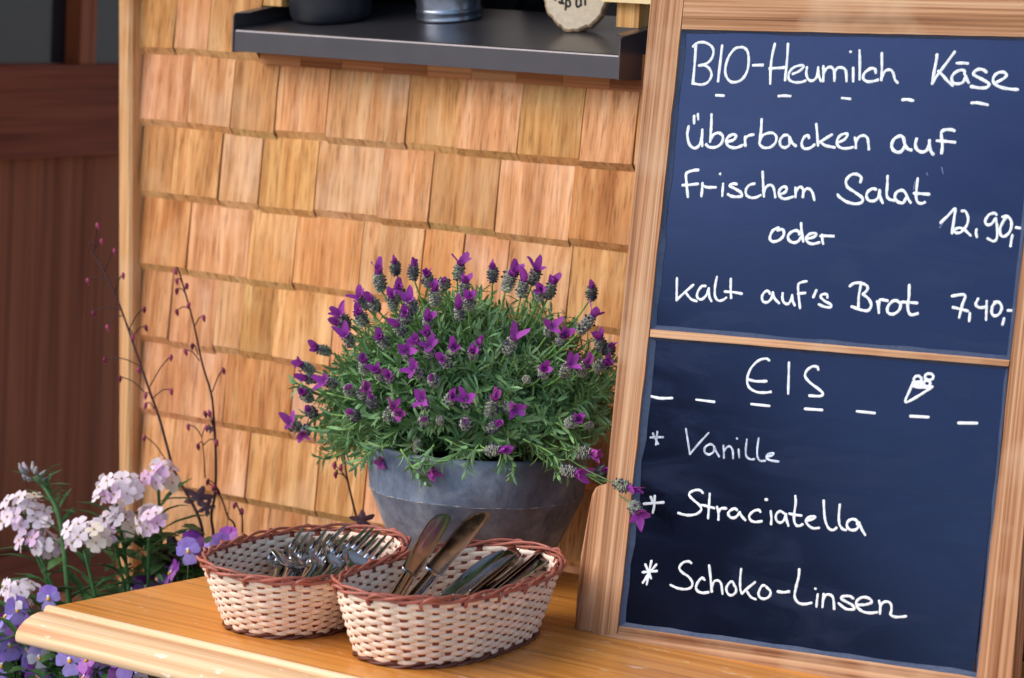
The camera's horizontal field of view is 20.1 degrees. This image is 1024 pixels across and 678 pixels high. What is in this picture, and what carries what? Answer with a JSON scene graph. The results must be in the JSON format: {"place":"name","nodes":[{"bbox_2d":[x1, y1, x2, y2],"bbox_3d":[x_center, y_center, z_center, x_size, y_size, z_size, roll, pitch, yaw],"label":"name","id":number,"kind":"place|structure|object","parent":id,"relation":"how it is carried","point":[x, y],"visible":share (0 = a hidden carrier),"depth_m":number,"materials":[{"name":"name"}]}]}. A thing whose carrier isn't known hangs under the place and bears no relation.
{"place":"outdoors","nodes":[
{"label":"outdoors","id":0,"kind":"place"},
{"label":"ground","id":1,"kind":"structure","parent":0,"visible":0},
{"bbox_2d":[0,577,158,677],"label":"flower trough","id":2,"kind":"object","parent":1,"relation":"on","point":[36,608],"depth_m":3.17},
{"bbox_2d":[0,584,59,677],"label":"viola plant","id":3,"kind":"object","parent":2,"relation":"in","point":[32,656],"visible":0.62,"depth_m":2.76,"materials":[{"name":"purple plant"}]},
{"bbox_2d":[0,577,79,677],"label":"wallflower plant","id":4,"kind":"object","parent":2,"relation":"in","point":[9,589],"visible":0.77,"depth_m":2.76,"materials":[{"name":"white plant"}]},
{"bbox_2d":[0,461,115,674],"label":"wallflower plant","id":5,"kind":"object","parent":2,"relation":"in","point":[43,550],"visible":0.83,"depth_m":2.87,"materials":[{"name":"green plant"}]},
{"bbox_2d":[0,515,135,674],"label":"wallflower plant","id":6,"kind":"object","parent":2,"relation":"in","point":[77,532],"visible":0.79,"depth_m":2.81,"materials":[{"name":"white plant"}]},
{"bbox_2d":[5,649,154,677],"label":"viola plant","id":7,"kind":"object","parent":2,"relation":"in","point":[72,666],"visible":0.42,"depth_m":2.67,"materials":[{"name":"purple plant"}]},
{"bbox_2d":[56,470,189,676],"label":"wallflower plant","id":8,"kind":"object","parent":2,"relation":"in","point":[130,488],"visible":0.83,"depth_m":2.85,"materials":[{"name":"white plant"}]},
{"bbox_2d":[47,524,240,677],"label":"viola plant","id":9,"kind":"object","parent":2,"relation":"in","point":[189,545],"visible":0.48,"depth_m":2.84,"materials":[{"name":"purple plant"}]},
{"bbox_2d":[86,223,203,567],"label":"coral bells","id":10,"kind":"object","parent":2,"relation":"in","point":[132,338],"visible":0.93,"depth_m":2.95,"materials":[{"name":"plant"}]},
{"bbox_2d":[97,457,205,596],"bbox_3d":[-0.352,0.226,2.894,0.182,0.222,0.225,5,7,14],"label":"wallflower plant","id":11,"kind":"object","parent":2,"relation":"in","point":[158,475],"visible":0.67,"depth_m":2.87,"materials":[{"name":"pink plant"}]},
{"bbox_2d":[150,535,200,583],"bbox_3d":[-0.337,0.265,2.894,0.056,0.145,0.064,-2,9,-35],"label":"purple leaf plant","id":12,"kind":"object","parent":2,"relation":"in","point":[172,539],"visible":0.16,"depth_m":2.87,"materials":[{"name":"purple plant"}]},
{"bbox_2d":[173,267,243,534],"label":"coral bells","id":13,"kind":"object","parent":2,"relation":"in","point":[199,495],"visible":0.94,"depth_m":2.94,"materials":[{"name":"purple plant"}]},
{"bbox_2d":[332,456,374,524],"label":"coral bells","id":14,"kind":"object","parent":2,"relation":"in","point":[361,518],"visible":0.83,"depth_m":2.87,"materials":[{"name":"purple plant"}]},
{"bbox_2d":[116,0,645,585],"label":"shingle wall","id":15,"kind":"structure","parent":1,"relation":"on","point":[272,206],"depth_m":2.99,"materials":[{"name":"brown wood"}]},
{"bbox_2d":[0,0,119,596],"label":"wooden door","id":16,"kind":"structure","parent":15,"relation":"attached to","point":[59,170],"depth_m":3.52,"materials":[{"name":"brown wood"}]},
{"bbox_2d":[232,2,647,79],"bbox_3d":[-0.036,-0.310,2.902,0.481,0.073,0.191,8,9,36],"label":"window sill","id":17,"kind":"structure","parent":15,"relation":"attached to","point":[521,41],"depth_m":2.85,"materials":[{"name":"grey metal"}]},
{"bbox_2d":[287,0,371,24],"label":"black pot","id":18,"kind":"object","parent":17,"relation":"on","point":[318,12],"visible":1,"depth_m":2.96,"materials":[{"name":"metal"}]},
{"bbox_2d":[415,0,482,22],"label":"zinc bucket","id":19,"kind":"object","parent":17,"relation":"on","point":[440,11],"visible":1,"depth_m":2.93,"materials":[{"name":"silver metal"}]},
{"bbox_2d":[544,0,609,32],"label":"wood slice sign","id":20,"kind":"object","parent":17,"relation":"on","point":[569,16],"visible":1,"depth_m":2.83,"materials":[{"name":"brown wood"}]},
{"bbox_2d":[263,0,650,27],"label":"window","id":21,"kind":"structure","parent":15,"relation":"attached to","point":[631,13],"depth_m":2.94,"materials":[{"name":"beige glass"}]},
{"bbox_2d":[15,571,1023,677],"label":"wooden table","id":22,"kind":"object","parent":1,"relation":"on","point":[174,630],"visible":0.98,"depth_m":2.40,"materials":[{"name":"brown wood"}]},
{"bbox_2d":[195,523,411,639],"bbox_3d":[-0.178,0.209,2.492,0.154,0.064,0.261,6,7,21],"label":"wicker basket","id":23,"kind":"object","parent":22,"relation":"on","point":[251,598],"visible":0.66,"depth_m":2.40,"materials":[{"name":"beige wicker"}]},
{"bbox_2d":[266,541,297,581],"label":"table fork","id":24,"kind":"object","parent":23,"relation":"in","point":[278,567],"visible":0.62,"depth_m":2.54,"materials":[{"name":"silver metal"}]},
{"bbox_2d":[271,549,302,571],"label":"table fork","id":25,"kind":"object","parent":23,"relation":"in","point":[285,561],"visible":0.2,"depth_m":2.48,"materials":[{"name":"silver metal"}]},
{"bbox_2d":[272,552,302,576],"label":"table fork","id":26,"kind":"object","parent":23,"relation":"in","point":[281,571],"visible":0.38,"depth_m":2.53,"materials":[{"name":"silver metal"}]},
{"bbox_2d":[279,534,312,576],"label":"table fork","id":27,"kind":"object","parent":23,"relation":"in","point":[286,569],"visible":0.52,"depth_m":2.56,"materials":[{"name":"silver metal"}]},
{"bbox_2d":[281,527,314,582],"bbox_3d":[-0.191,0.203,2.489,0.025,0.010,0.197,43,15,-7],"label":"table fork","id":28,"kind":"object","parent":23,"relation":"in","point":[294,557],"visible":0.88,"depth_m":2.55,"materials":[{"name":"silver metal"}]},
{"bbox_2d":[292,537,308,580],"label":"table fork","id":29,"kind":"object","parent":23,"relation":"in","point":[297,573],"visible":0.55,"depth_m":2.52,"materials":[{"name":"silver metal"}]},
{"bbox_2d":[296,537,336,580],"bbox_3d":[-0.182,0.207,2.503,0.025,0.009,0.197,-1,15,9],"label":"table fork","id":30,"kind":"object","parent":23,"relation":"in","point":[305,569],"visible":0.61,"depth_m":2.52,"materials":[{"name":"silver metal"}]},
{"bbox_2d":[302,529,344,577],"bbox_3d":[-0.176,0.204,2.490,0.025,0.010,0.197,40,18,-2],"label":"table fork","id":31,"kind":"object","parent":23,"relation":"in","point":[316,561],"visible":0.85,"depth_m":2.54,"materials":[{"name":"silver metal"}]},
{"bbox_2d":[306,539,341,575],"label":"table fork","id":32,"kind":"object","parent":23,"relation":"in","point":[322,554],"visible":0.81,"depth_m":2.56,"materials":[{"name":"silver metal"}]},
{"bbox_2d":[316,533,343,571],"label":"table fork","id":33,"kind":"object","parent":23,"relation":"in","point":[328,535],"visible":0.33,"depth_m":2.59,"materials":[{"name":"silver metal"}]},
{"bbox_2d":[312,524,350,581],"bbox_3d":[-0.167,0.204,2.503,0.010,0.025,0.197,-28,9,20],"label":"table fork","id":34,"kind":"object","parent":23,"relation":"in","point":[323,568],"visible":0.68,"depth_m":2.55,"materials":[{"name":"silver metal"}]},
{"bbox_2d":[321,531,362,579],"bbox_3d":[-0.161,0.205,2.490,0.025,0.009,0.197,31,20,4],"label":"table fork","id":35,"kind":"object","parent":23,"relation":"in","point":[336,562],"visible":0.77,"depth_m":2.53,"materials":[{"name":"silver metal"}]},
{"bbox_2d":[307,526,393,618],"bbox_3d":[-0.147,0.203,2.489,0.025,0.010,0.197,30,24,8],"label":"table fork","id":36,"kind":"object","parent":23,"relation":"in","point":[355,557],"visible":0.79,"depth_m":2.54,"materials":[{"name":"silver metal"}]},
{"bbox_2d":[332,535,372,573],"bbox_3d":[-0.158,0.207,2.517,0.025,0.010,0.197,16,20,11],"label":"table fork","id":37,"kind":"object","parent":23,"relation":"in","point":[352,536],"visible":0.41,"depth_m":2.59,"materials":[{"name":"silver metal"}]},
{"bbox_2d":[328,527,381,578],"bbox_3d":[-0.152,0.205,2.503,0.025,0.010,0.197,44,24,1],"label":"table fork","id":38,"kind":"object","parent":23,"relation":"in","point":[350,544],"visible":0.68,"depth_m":2.57,"materials":[{"name":"silver metal"}]},
{"bbox_2d":[330,538,566,669],"bbox_3d":[-0.052,0.222,2.421,0.156,0.068,0.277,8,9,36],"label":"wicker basket","id":39,"kind":"object","parent":22,"relation":"on","point":[428,629],"visible":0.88,"depth_m":2.34,"materials":[{"name":"beige wicker"}]},
{"bbox_2d":[389,513,450,600],"bbox_3d":[-0.087,0.197,2.437,0.018,0.008,0.206,38,32,-3],"label":"table knife","id":40,"kind":"object","parent":39,"relation":"in","point":[428,539],"visible":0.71,"depth_m":2.47,"materials":[{"name":"silver metal"}]},
{"bbox_2d":[405,510,489,600],"bbox_3d":[-0.067,0.195,2.414,0.018,0.007,0.206,31,38,9],"label":"table knife","id":41,"kind":"object","parent":39,"relation":"in","point":[457,541],"visible":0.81,"depth_m":2.44,"materials":[{"name":"silver metal"}]},
{"bbox_2d":[438,550,504,601],"bbox_3d":[-0.056,0.214,2.425,0.018,0.008,0.206,-1,17,27],"label":"table knife","id":42,"kind":"object","parent":39,"relation":"in","point":[466,577],"visible":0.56,"depth_m":2.46,"materials":[{"name":"silver metal"}]},
{"bbox_2d":[451,554,518,598],"bbox_3d":[-0.044,0.217,2.439,0.018,0.007,0.206,3,18,26],"label":"table knife","id":43,"kind":"object","parent":39,"relation":"in","point":[484,574],"visible":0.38,"depth_m":2.48,"materials":[{"name":"silver metal"}]},
{"bbox_2d":[455,548,520,599],"bbox_3d":[-0.039,0.214,2.424,0.018,0.007,0.206,-44,-5,32],"label":"table knife","id":44,"kind":"object","parent":39,"relation":"in","point":[466,592],"visible":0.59,"depth_m":2.44,"materials":[{"name":"silver metal"}]},
{"bbox_2d":[471,547,523,594],"bbox_3d":[-0.036,0.214,2.460,0.018,0.007,0.206,25,29,18],"label":"table knife","id":45,"kind":"object","parent":39,"relation":"in","point":[512,550],"visible":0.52,"depth_m":2.51,"materials":[{"name":"silver metal"}]},
{"bbox_2d":[478,562,517,591],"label":"table knife","id":46,"kind":"object","parent":39,"relation":"in","point":[489,585],"visible":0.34,"depth_m":2.48,"materials":[{"name":"silver metal"}]},
{"bbox_2d":[481,552,536,595],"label":"table knife","id":47,"kind":"object","parent":39,"relation":"in","point":[507,574],"visible":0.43,"depth_m":2.47,"materials":[{"name":"silver metal"}]},
{"bbox_2d":[486,545,547,594],"bbox_3d":[-0.019,0.214,2.454,0.018,0.008,0.206,-17,10,32],"label":"table knife","id":48,"kind":"object","parent":39,"relation":"in","point":[502,582],"visible":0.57,"depth_m":2.49,"materials":[{"name":"silver metal"}]},
{"bbox_2d":[498,548,561,589],"bbox_3d":[-0.015,0.215,2.456,0.018,0.008,0.206,9,23,31],"label":"table knife","id":49,"kind":"object","parent":39,"relation":"in","point":[535,563],"visible":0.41,"depth_m":2.49,"materials":[{"name":"silver metal"}]},
{"bbox_2d":[368,441,587,570],"bbox_3d":[-0.034,0.158,2.711,0.206,0.122,0.206,8,9,36],"label":"plant pot","id":50,"kind":"object","parent":22,"relation":"on","point":[535,504],"visible":0.6,"depth_m":2.62,"materials":[{"name":"metal"}]},
{"bbox_2d":[278,252,650,531],"bbox_3d":[0.006,0.032,2.660,0.465,0.230,0.267,8,9,36],"label":"lavender plant","id":51,"kind":"object","parent":50,"relation":"in","point":[428,380],"visible":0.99,"depth_m":2.61,"materials":[{"name":"green plant"}]},
{"bbox_2d":[575,484,605,631],"bbox_3d":[0.076,0.186,2.502,0.046,0.128,0.038,7,8,29],"label":"wood post","id":52,"kind":"object","parent":22,"relation":"on","point":[587,584],"visible":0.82,"depth_m":2.50,"materials":[{"name":"brown wood"}]},
{"bbox_2d":[593,0,1023,677],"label":"chalkboard","id":53,"kind":"object","parent":22,"relation":"on","point":[819,362],"visible":1,"depth_m":2.40,"materials":[{"name":"blue wood"}]},
{"bbox_2d":[976,241,1023,660],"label":"frame","id":54,"kind":"object","parent":53,"relation":"attached to","point":[996,491],"depth_m":2.48,"materials":[{"name":"brown wood"}]}
]}

